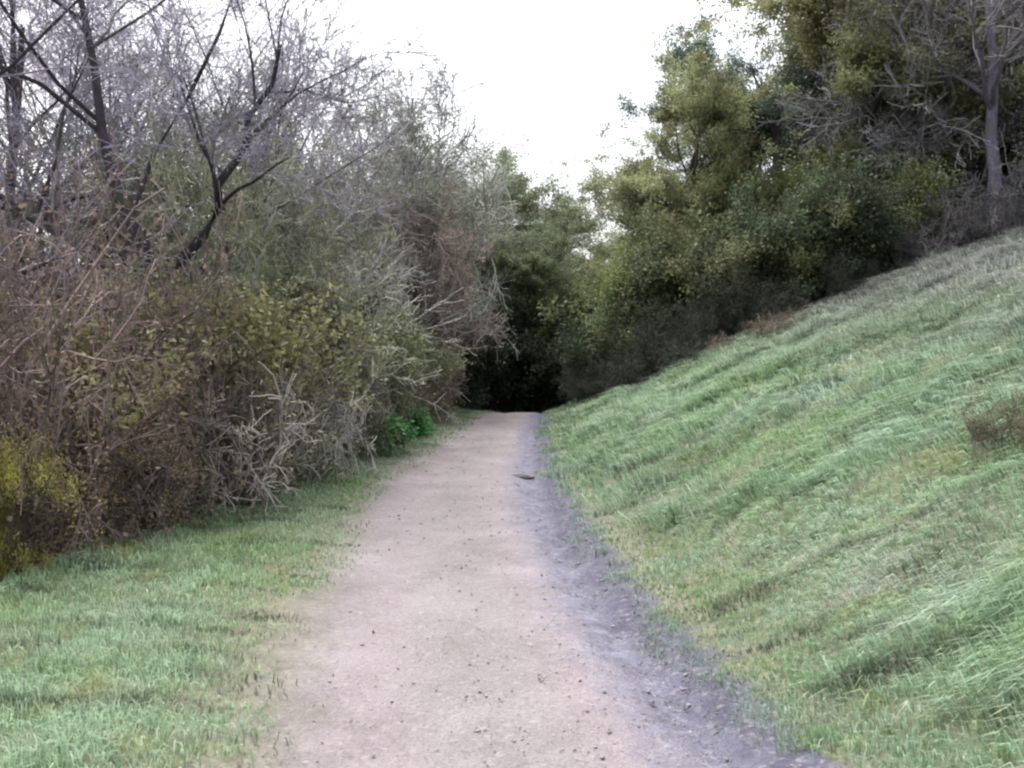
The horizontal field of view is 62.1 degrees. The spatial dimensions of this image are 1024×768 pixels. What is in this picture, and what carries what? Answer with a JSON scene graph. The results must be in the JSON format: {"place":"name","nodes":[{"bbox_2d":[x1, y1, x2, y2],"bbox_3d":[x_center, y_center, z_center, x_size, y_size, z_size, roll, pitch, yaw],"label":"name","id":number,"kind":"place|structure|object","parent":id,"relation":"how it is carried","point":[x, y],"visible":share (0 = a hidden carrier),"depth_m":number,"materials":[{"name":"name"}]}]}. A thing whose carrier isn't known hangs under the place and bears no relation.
{"place":"outdoors","nodes":[
{"label":"outdoors","id":0,"kind":"place"},
{"bbox_2d":[0,0,837,311],"label":"sky","id":1,"kind":"structure","parent":0,"point":[564,64],"materials":[{"name":"white"}]},
{"bbox_2d":[0,223,1023,767],"bbox_3d":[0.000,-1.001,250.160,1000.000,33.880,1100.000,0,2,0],"label":"ground","id":2,"kind":"structure","parent":0,"point":[828,640],"depth_m":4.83,"materials":[{"name":"green plant"}]},
{"bbox_2d":[0,409,84,583],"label":"olive bush","id":3,"kind":"object","parent":2,"relation":"on","point":[7,490],"visible":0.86,"depth_m":5.75,"materials":[{"name":"green plant"}]},
{"bbox_2d":[1,327,191,573],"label":"bramble thicket","id":4,"kind":"object","parent":2,"relation":"on","point":[159,512],"visible":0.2,"depth_m":6.80,"materials":[{"name":"brown plant"}]},
{"bbox_2d":[0,0,193,424],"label":"bare tree","id":5,"kind":"object","parent":2,"relation":"on","point":[10,81],"visible":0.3,"depth_m":13.05,"materials":[{"name":"grey plant"}]},
{"bbox_2d":[0,0,205,349],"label":"bare tree","id":6,"kind":"object","parent":2,"relation":"on","point":[16,61],"visible":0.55,"depth_m":10.58,"materials":[{"name":"grey plant"}]},
{"bbox_2d":[0,0,207,286],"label":"bare tree","id":7,"kind":"object","parent":2,"relation":"on","point":[56,85],"visible":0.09,"depth_m":19.73,"materials":[{"name":"grey plant"}]},
{"bbox_2d":[0,71,210,574],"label":"bramble thicket","id":8,"kind":"object","parent":2,"relation":"on","point":[54,355],"visible":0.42,"depth_m":6.46,"materials":[{"name":"brown plant"}]},
{"bbox_2d":[0,279,224,574],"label":"bramble thicket","id":9,"kind":"object","parent":2,"relation":"on","point":[103,497],"visible":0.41,"depth_m":6.81,"materials":[{"name":"brown plant"}]},
{"bbox_2d":[0,138,226,356],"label":"lichen tree","id":10,"kind":"object","parent":2,"relation":"on","point":[80,222],"visible":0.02,"depth_m":12.17,"materials":[{"name":"grey plant"}]},
{"bbox_2d":[0,116,265,542],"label":"bramble thicket","id":11,"kind":"object","parent":2,"relation":"on","point":[93,286],"visible":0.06,"depth_m":7.91,"materials":[{"name":"brown plant"}]},
{"bbox_2d":[0,0,285,298],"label":"bare tree","id":12,"kind":"object","parent":2,"relation":"on","point":[99,49],"visible":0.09,"depth_m":15.75,"materials":[{"name":"grey plant"}]},
{"bbox_2d":[0,302,291,455],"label":"olive bush","id":13,"kind":"object","parent":2,"relation":"on","point":[153,351],"visible":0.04,"depth_m":7.84,"materials":[{"name":"green plant"}]},
{"bbox_2d":[0,119,292,546],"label":"bramble thicket","id":14,"kind":"object","parent":2,"relation":"on","point":[20,362],"visible":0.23,"depth_m":7.79,"materials":[{"name":"brown plant"}]},
{"bbox_2d":[0,254,360,489],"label":"olive bush","id":15,"kind":"object","parent":2,"relation":"on","point":[267,322],"visible":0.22,"depth_m":8.49,"materials":[{"name":"green plant"}]},
{"bbox_2d":[0,0,384,263],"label":"bare tree","id":16,"kind":"object","parent":2,"relation":"on","point":[235,47],"visible":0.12,"depth_m":18.58,"materials":[{"name":"grey plant"}]},
{"bbox_2d":[62,292,327,517],"bbox_3d":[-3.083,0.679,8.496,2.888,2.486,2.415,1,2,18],"label":"bare brush","id":17,"kind":"object","parent":2,"relation":"on","point":[212,488],"visible":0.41,"depth_m":8.02,"materials":[{"name":"grey plant"}]},
{"bbox_2d":[38,228,388,492],"bbox_3d":[-3.658,0.187,10.521,3.816,3.632,5.017,-5,5,-64],"label":"olive bush","id":18,"kind":"object","parent":2,"relation":"on","point":[328,369],"visible":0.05,"depth_m":9.63,"materials":[{"name":"green plant"}]},
{"bbox_2d":[14,48,416,426],"bbox_3d":[-4.283,-1.286,12.528,5.503,7.014,4.780,-1,3,-27],"label":"lichen tree","id":19,"kind":"object","parent":2,"relation":"on","point":[172,176],"visible":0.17,"depth_m":11.87,"materials":[{"name":"grey plant"}]},
{"bbox_2d":[0,29,446,360],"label":"lichen tree","id":20,"kind":"object","parent":2,"relation":"on","point":[169,134],"visible":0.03,"depth_m":14.03,"materials":[{"name":"grey plant"}]},
{"bbox_2d":[0,0,476,298],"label":"bare tree","id":21,"kind":"object","parent":2,"relation":"on","point":[99,127],"visible":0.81,"depth_m":10.95,"materials":[{"name":"grey plant"}]},
{"bbox_2d":[85,236,406,468],"bbox_3d":[-3.703,-0.067,11.319,4.831,3.497,3.675,-1,3,-31],"label":"olive bush","id":22,"kind":"object","parent":2,"relation":"on","point":[360,322],"visible":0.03,"depth_m":10.61,"materials":[{"name":"green plant"}]},
{"bbox_2d":[0,407,501,767],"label":"grass","id":23,"kind":"structure","parent":2,"relation":"on","point":[73,655],"depth_m":4.54,"materials":[{"name":"green plant"}]},
{"bbox_2d":[169,298,356,481],"bbox_3d":[-3.209,0.307,10.279,2.672,2.791,2.192,2,3,42],"label":"bramble thicket","id":24,"kind":"object","parent":2,"relation":"on","point":[310,369],"visible":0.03,"depth_m":9.83,"materials":[{"name":"brown plant"}]},
{"bbox_2d":[54,35,502,379],"bbox_3d":[-5.069,-2.736,18.837,7.317,9.662,8.424,1,3,33],"label":"lichen tree","id":25,"kind":"object","parent":2,"relation":"on","point":[341,177],"visible":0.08,"depth_m":18.32,"materials":[{"name":"grey plant"}]},
{"bbox_2d":[171,330,387,498],"bbox_3d":[-2.871,0.554,9.854,3.068,2.641,2.566,-2,3,-42],"label":"bare brush","id":26,"kind":"object","parent":2,"relation":"on","point":[319,461],"visible":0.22,"depth_m":9.61,"materials":[{"name":"grey plant"}]},
{"bbox_2d":[177,261,390,428],"bbox_3d":[-3.636,-0.169,12.472,3.534,3.363,4.645,0,2,2],"label":"olive bush","id":27,"kind":"object","parent":2,"relation":"on","point":[299,294],"visible":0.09,"depth_m":11.60,"materials":[{"name":"green plant"}]},
{"bbox_2d":[78,0,515,306],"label":"bare tree","id":28,"kind":"object","parent":2,"relation":"on","point":[282,88],"visible":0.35,"depth_m":14.76,"materials":[{"name":"grey plant"}]},
{"bbox_2d":[129,78,477,432],"bbox_3d":[-3.547,-1.539,15.748,7.410,6.799,6.436,2,3,43],"label":"lichen tree","id":29,"kind":"object","parent":2,"relation":"on","point":[287,212],"visible":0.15,"depth_m":14.61,"materials":[{"name":"grey plant"}]},
{"bbox_2d":[268,374,371,468],"bbox_3d":[-2.649,0.709,10.944,1.736,1.787,2.076,-1,3,-32],"label":"bare brush","id":30,"kind":"object","parent":2,"relation":"on","point":[349,439],"visible":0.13,"depth_m":11.05,"materials":[{"name":"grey plant"}]},
{"bbox_2d":[216,60,438,330],"bbox_3d":[-4.353,-2.650,19.413,6.390,9.058,4.225,1,3,31],"label":"bare tree","id":31,"kind":"object","parent":2,"relation":"on","point":[381,199],"visible":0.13,"depth_m":18.41,"materials":[{"name":"grey plant"}]},
{"bbox_2d":[259,286,404,464],"bbox_3d":[-2.761,0.086,11.866,3.058,2.970,2.300,-2,3,-41],"label":"bramble thicket","id":32,"kind":"object","parent":2,"relation":"on","point":[378,406],"visible":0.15,"depth_m":11.78,"materials":[{"name":"brown plant"}]},
{"bbox_2d":[208,113,496,393],"bbox_3d":[-4.349,-2.239,22.223,8.130,8.588,9.359,0,2,-7],"label":"lichen tree","id":33,"kind":"object","parent":2,"relation":"on","point":[415,279],"depth_m":21.93,"materials":[{"name":"grey plant"}]},
{"bbox_2d":[321,408,419,456],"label":"plant","id":34,"kind":"object","parent":2,"relation":"on","point":[402,433],"visible":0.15,"depth_m":12.42,"materials":[{"name":"green plant"}]},
{"bbox_2d":[329,302,423,425],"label":"bramble thicket","id":35,"kind":"object","parent":2,"relation":"on","point":[414,370],"visible":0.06,"depth_m":15.83,"materials":[{"name":"brown plant"}]},
{"bbox_2d":[344,368,421,439],"bbox_3d":[-2.957,0.564,14.072,2.888,2.486,2.415,1,2,18],"label":"bare brush","id":36,"kind":"object","parent":2,"relation":"on","point":[411,411],"visible":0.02,"depth_m":14.16,"materials":[{"name":"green plant"}]},
{"bbox_2d":[277,30,529,397],"bbox_3d":[-3.866,-3.640,21.553,9.359,11.451,8.130,1,2,13],"label":"lichen tree","id":37,"kind":"object","parent":2,"relation":"on","point":[432,170],"visible":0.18,"depth_m":19.93,"materials":[{"name":"grey plant"}]},
{"bbox_2d":[334,293,475,436],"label":"olive bush","id":38,"kind":"object","parent":2,"relation":"on","point":[410,348],"visible":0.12,"depth_m":13.98,"materials":[{"name":"green plant"}]},
{"bbox_2d":[392,399,437,437],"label":"plant","id":39,"kind":"object","parent":2,"relation":"on","point":[420,418],"visible":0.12,"depth_m":14.88,"materials":[{"name":"green plant"}]},
{"bbox_2d":[0,299,830,767],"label":"leaf litter","id":40,"kind":"object","parent":2,"relation":"on","point":[446,515],"visible":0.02,"depth_m":6.13,"materials":[{"name":"brown plant"}]},
{"bbox_2d":[306,58,525,314],"bbox_3d":[-3.165,-3.753,25.130,8.462,11.995,5.595,2,3,40],"label":"bare tree","id":41,"kind":"object","parent":2,"relation":"on","point":[464,170],"visible":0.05,"depth_m":24.64,"materials":[{"name":"grey plant"}]},
{"bbox_2d":[327,78,522,314],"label":"bare tree","id":42,"kind":"object","parent":2,"relation":"on","point":[448,205],"visible":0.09,"depth_m":24.01,"materials":[{"name":"grey plant"}]},
{"bbox_2d":[340,171,514,406],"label":"lichen tree","id":43,"kind":"object","parent":2,"relation":"on","point":[442,266],"visible":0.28,"depth_m":20.27,"materials":[{"name":"grey plant"}]},
{"bbox_2d":[391,337,467,418],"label":"olive bush","id":44,"kind":"object","parent":2,"relation":"on","point":[431,363],"visible":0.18,"depth_m":18.01,"materials":[{"name":"green plant"}]},
{"bbox_2d":[391,318,471,424],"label":"bramble thicket","id":45,"kind":"object","parent":2,"relation":"on","point":[438,392],"visible":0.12,"depth_m":17.32,"materials":[{"name":"brown plant"}]},
{"bbox_2d":[417,334,454,414],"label":"bramble thicket","id":46,"kind":"object","parent":2,"relation":"on","point":[442,393],"visible":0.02,"depth_m":19.45,"materials":[{"name":"brown plant"}]},
{"bbox_2d":[378,76,543,399],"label":"lichen tree","id":47,"kind":"object","parent":2,"relation":"on","point":[490,231],"visible":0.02,"depth_m":26.94,"materials":[{"name":"grey plant"}]},
{"bbox_2d":[429,287,518,409],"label":"evergreen shrub","id":48,"kind":"object","parent":2,"relation":"on","point":[484,357],"visible":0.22,"depth_m":23.15,"materials":[{"name":"green plant"}]},
{"bbox_2d":[364,129,588,307],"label":"evergreen tree","id":49,"kind":"object","parent":2,"relation":"on","point":[523,236],"visible":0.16,"depth_m":29.73,"materials":[{"name":"green plant"}]},
{"bbox_2d":[453,288,545,411],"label":"evergreen shrub","id":50,"kind":"object","parent":2,"relation":"on","point":[523,321],"visible":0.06,"depth_m":25.81,"materials":[{"name":"green plant"}]},
{"bbox_2d":[474,345,533,411],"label":"evergreen shrub","id":51,"kind":"object","parent":2,"relation":"on","point":[501,382],"visible":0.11,"depth_m":25.36,"materials":[{"name":"green plant"}]},
{"bbox_2d":[496,336,545,411],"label":"evergreen shrub","id":52,"kind":"object","parent":2,"relation":"on","point":[530,409],"visible":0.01,"depth_m":29.90,"materials":[{"name":"green plant"}]},
{"bbox_2d":[466,160,591,282],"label":"evergreen tree","id":53,"kind":"object","parent":2,"relation":"on","point":[512,207],"depth_m":32.74,"materials":[{"name":"green plant"}]},
{"bbox_2d":[456,215,620,411],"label":"evergreen tree","id":54,"kind":"object","parent":2,"relation":"on","point":[531,270],"visible":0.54,"depth_m":25.78,"materials":[{"name":"green plant"}]},
{"bbox_2d":[487,278,604,410],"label":"evergreen shrub","id":55,"kind":"object","parent":2,"relation":"on","point":[553,400],"visible":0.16,"depth_m":25.62,"materials":[{"name":"green plant"}]},
{"bbox_2d":[485,132,616,273],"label":"evergreen tree","id":56,"kind":"object","parent":2,"relation":"on","point":[531,208],"visible":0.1,"depth_m":37.60,"materials":[{"name":"green plant"}]},
{"bbox_2d":[503,251,624,399],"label":"evergreen shrub","id":57,"kind":"object","parent":2,"relation":"on","point":[568,307],"visible":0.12,"depth_m":25.28,"materials":[{"name":"green plant"}]},
{"bbox_2d":[513,287,628,401],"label":"evergreen shrub","id":58,"kind":"object","parent":2,"relation":"on","point":[536,347],"visible":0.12,"depth_m":24.34,"materials":[{"name":"green plant"}]},
{"bbox_2d":[518,213,642,306],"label":"evergreen tree","id":59,"kind":"object","parent":2,"relation":"on","point":[601,250],"visible":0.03,"depth_m":32.75,"materials":[{"name":"green plant"}]},
{"bbox_2d":[559,348,613,402],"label":"bramble thicket","id":60,"kind":"object","parent":2,"relation":"on","point":[572,379],"visible":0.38,"depth_m":20.39,"materials":[{"name":"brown plant"}]},
{"bbox_2d":[550,312,627,399],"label":"evergreen shrub","id":61,"kind":"object","parent":2,"relation":"on","point":[575,345],"visible":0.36,"depth_m":21.14,"materials":[{"name":"green plant"}]},
{"bbox_2d":[571,339,641,398],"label":"bramble thicket","id":62,"kind":"object","parent":2,"relation":"on","point":[592,384],"visible":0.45,"depth_m":19.42,"materials":[{"name":"brown plant"}]},
{"bbox_2d":[571,256,667,367],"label":"evergreen shrub","id":63,"kind":"object","parent":2,"relation":"on","point":[603,296],"visible":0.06,"depth_m":20.51,"materials":[{"name":"green plant"}]},
{"bbox_2d":[573,236,698,364],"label":"evergreen shrub","id":64,"kind":"object","parent":2,"relation":"on","point":[627,304],"visible":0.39,"depth_m":19.47,"materials":[{"name":"green plant"}]},
{"bbox_2d":[598,339,680,391],"bbox_3d":[2.815,-0.285,17.968,1.972,1.476,1.649,1,2,23],"label":"bare brush","id":65,"kind":"object","parent":2,"relation":"on","point":[624,375],"visible":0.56,"depth_m":17.75,"materials":[{"name":"brown plant"}]},
{"bbox_2d":[597,236,692,359],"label":"evergreen shrub","id":66,"kind":"object","parent":2,"relation":"on","point":[621,273],"visible":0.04,"depth_m":20.19,"materials":[{"name":"green plant"}]},
{"bbox_2d":[565,149,752,271],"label":"evergreen tree","id":67,"kind":"object","parent":2,"relation":"on","point":[594,222],"visible":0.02,"depth_m":27.13,"materials":[{"name":"green plant"}]},
{"bbox_2d":[606,268,719,383],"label":"bramble thicket","id":68,"kind":"object","parent":2,"relation":"on","point":[645,351],"visible":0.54,"depth_m":17.40,"materials":[{"name":"brown plant"}]},
{"bbox_2d":[562,25,801,273],"bbox_3d":[4.544,-5.102,22.551,6.018,8.947,6.626,0,2,-4],"label":"evergreen tree","id":69,"kind":"object","parent":2,"relation":"on","point":[631,184],"visible":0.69,"depth_m":21.50,"materials":[{"name":"green plant"}]},
{"bbox_2d":[652,330,718,372],"bbox_3d":[3.437,-0.528,16.572,1.453,1.088,1.215,0,2,-10],"label":"bare brush","id":70,"kind":"object","parent":2,"relation":"on","point":[675,353],"visible":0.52,"depth_m":16.39,"materials":[{"name":"brown plant"}]},
{"bbox_2d":[611,201,763,342],"bbox_3d":[4.116,-2.354,19.282,3.691,3.632,3.300,-1,2,-21],"label":"evergreen shrub","id":71,"kind":"object","parent":2,"relation":"on","point":[668,286],"visible":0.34,"depth_m":18.79,"materials":[{"name":"green plant"}]},
{"bbox_2d":[620,150,773,260],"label":"evergreen shrub","id":72,"kind":"object","parent":2,"relation":"on","point":[716,190],"visible":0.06,"depth_m":21.12,"materials":[{"name":"green plant"}]},
{"bbox_2d":[657,287,743,360],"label":"bramble thicket","id":73,"kind":"object","parent":2,"relation":"on","point":[707,334],"visible":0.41,"depth_m":17.25,"materials":[{"name":"brown plant"}]},
{"bbox_2d":[653,130,772,201],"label":"evergreen tree","id":74,"kind":"object","parent":2,"relation":"on","point":[681,174],"depth_m":28.71,"materials":[{"name":"green plant"}]},
{"bbox_2d":[653,206,797,331],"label":"evergreen shrub","id":75,"kind":"object","parent":2,"relation":"on","point":[733,250],"visible":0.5,"depth_m":18.03,"materials":[{"name":"green plant"}]},
{"bbox_2d":[704,329,751,354],"bbox_3d":[4.222,-0.722,16.124,1.213,0.653,1.014,-1,3,-32],"label":"bare brush","id":76,"kind":"object","parent":2,"relation":"on","point":[723,343],"visible":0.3,"depth_m":16.13,"materials":[{"name":"brown plant"}]},
{"bbox_2d":[614,4,851,209],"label":"evergreen tree","id":77,"kind":"object","parent":2,"relation":"on","point":[774,131],"visible":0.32,"depth_m":24.68,"materials":[{"name":"green plant"}]},
{"bbox_2d":[676,236,814,341],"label":"bramble thicket","id":78,"kind":"object","parent":2,"relation":"on","point":[753,313],"visible":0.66,"depth_m":17.13,"materials":[{"name":"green plant"}]},
{"bbox_2d":[695,160,851,317],"bbox_3d":[5.720,-2.910,18.614,3.543,3.486,3.168,1,3,25],"label":"evergreen shrub","id":79,"kind":"object","parent":2,"relation":"on","point":[757,225],"visible":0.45,"depth_m":17.90,"materials":[{"name":"green plant"}]},
{"bbox_2d":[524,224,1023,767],"bbox_3d":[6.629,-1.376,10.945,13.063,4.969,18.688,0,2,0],"label":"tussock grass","id":80,"kind":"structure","parent":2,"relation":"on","point":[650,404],"depth_m":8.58,"materials":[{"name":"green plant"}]},
{"bbox_2d":[739,306,808,338],"bbox_3d":[4.947,-1.084,15.713,1.207,0.777,1.444,-2,3,-42],"label":"bare brush","id":81,"kind":"object","parent":2,"relation":"on","point":[763,322],"visible":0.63,"depth_m":15.60,"materials":[{"name":"brown plant"}]},
{"bbox_2d":[737,37,845,177],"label":"evergreen tree","id":82,"kind":"object","parent":2,"relation":"on","point":[771,76],"visible":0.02,"depth_m":31.32,"materials":[{"name":"green plant"}]},
{"bbox_2d":[737,127,875,229],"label":"evergreen shrub","id":83,"kind":"object","parent":2,"relation":"on","point":[789,176],"visible":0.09,"depth_m":20.69,"materials":[{"name":"green plant"}]},
{"bbox_2d":[754,175,899,302],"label":"evergreen shrub","id":84,"kind":"object","parent":2,"relation":"on","point":[810,262],"visible":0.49,"depth_m":17.52,"materials":[{"name":"green plant"}]},
{"bbox_2d":[818,246,882,299],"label":"bramble thicket","id":85,"kind":"object","parent":2,"relation":"on","point":[842,284],"visible":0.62,"depth_m":16.81,"materials":[{"name":"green plant"}]},
{"bbox_2d":[678,0,1023,212],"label":"evergreen tree","id":86,"kind":"object","parent":2,"relation":"on","point":[811,30],"visible":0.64,"depth_m":19.30,"materials":[{"name":"green plant"}]},
{"bbox_2d":[794,146,923,287],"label":"evergreen shrub","id":87,"kind":"object","parent":2,"relation":"on","point":[874,229],"visible":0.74,"depth_m":17.11,"materials":[{"name":"green plant"}]},
{"bbox_2d":[752,0,1023,181],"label":"evergreen tree","id":88,"kind":"object","parent":2,"relation":"on","point":[854,123],"depth_m":22.02,"materials":[{"name":"green plant"}]},
{"bbox_2d":[753,0,1023,195],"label":"lichen tree","id":89,"kind":"object","parent":2,"relation":"on","point":[892,139],"visible":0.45,"depth_m":18.99,"materials":[{"name":"grey plant"}]},
{"bbox_2d":[815,80,962,264],"bbox_3d":[9.718,-5.033,21.841,4.488,4.939,5.020,-1,2,-15],"label":"evergreen shrub","id":90,"kind":"object","parent":2,"relation":"on","point":[852,138],"visible":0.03,"depth_m":20.64,"materials":[{"name":"green plant"}]},
{"bbox_2d":[783,0,1023,177],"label":"lichen tree","id":91,"kind":"object","parent":2,"relation":"on","point":[952,131],"visible":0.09,"depth_m":19.75,"materials":[{"name":"green plant"}]},
{"bbox_2d":[827,149,980,267],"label":"evergreen shrub","id":92,"kind":"object","parent":2,"relation":"on","point":[928,183],"visible":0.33,"depth_m":17.89,"materials":[{"name":"green plant"}]},
{"bbox_2d":[817,0,1023,193],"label":"bare tree","id":93,"kind":"object","parent":2,"relation":"on","point":[920,6],"visible":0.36,"depth_m":18.66,"materials":[{"name":"grey plant"}]},
{"bbox_2d":[818,0,1023,222],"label":"bare tree","id":94,"kind":"object","parent":2,"relation":"on","point":[990,99],"visible":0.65,"depth_m":18.00,"materials":[{"name":"grey plant"}]},
{"bbox_2d":[886,211,974,273],"bbox_3d":[8.341,-2.780,17.285,1.562,1.398,1.868,-2,3,-34],"label":"bare brush","id":95,"kind":"object","parent":2,"relation":"on","point":[910,250],"visible":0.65,"depth_m":16.95,"materials":[{"name":"brown plant"}]},
{"bbox_2d":[888,100,1023,243],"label":"evergreen shrub","id":96,"kind":"object","parent":2,"relation":"on","point":[976,185],"visible":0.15,"depth_m":19.34,"materials":[{"name":"green plant"}]},
{"bbox_2d":[920,163,1017,250],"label":"bramble thicket","id":97,"kind":"object","parent":2,"relation":"on","point":[965,239],"visible":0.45,"depth_m":17.12,"materials":[{"name":"brown plant"}]},
{"bbox_2d":[923,94,1023,227],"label":"evergreen shrub","id":98,"kind":"object","parent":2,"relation":"on","point":[1009,147],"visible":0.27,"depth_m":18.97,"materials":[{"name":"green plant"}]},
{"bbox_2d":[937,122,1023,243],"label":"bramble thicket","id":99,"kind":"object","parent":2,"relation":"on","point":[1003,214],"visible":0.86,"depth_m":16.48,"materials":[{"name":"grey plant"}]},
{"bbox_2d":[951,387,1023,449],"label":"bare brush","id":100,"kind":"object","parent":2,"relation":"on","point":[982,426],"visible":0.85,"depth_m":5.39,"materials":[{"name":"brown plant"}]},
{"bbox_2d":[951,0,1023,74],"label":"bare tree","id":101,"kind":"object","parent":2,"relation":"on","point":[1022,6],"visible":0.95,"depth_m":16.46,"materials":[{"name":"grey plant"}]},
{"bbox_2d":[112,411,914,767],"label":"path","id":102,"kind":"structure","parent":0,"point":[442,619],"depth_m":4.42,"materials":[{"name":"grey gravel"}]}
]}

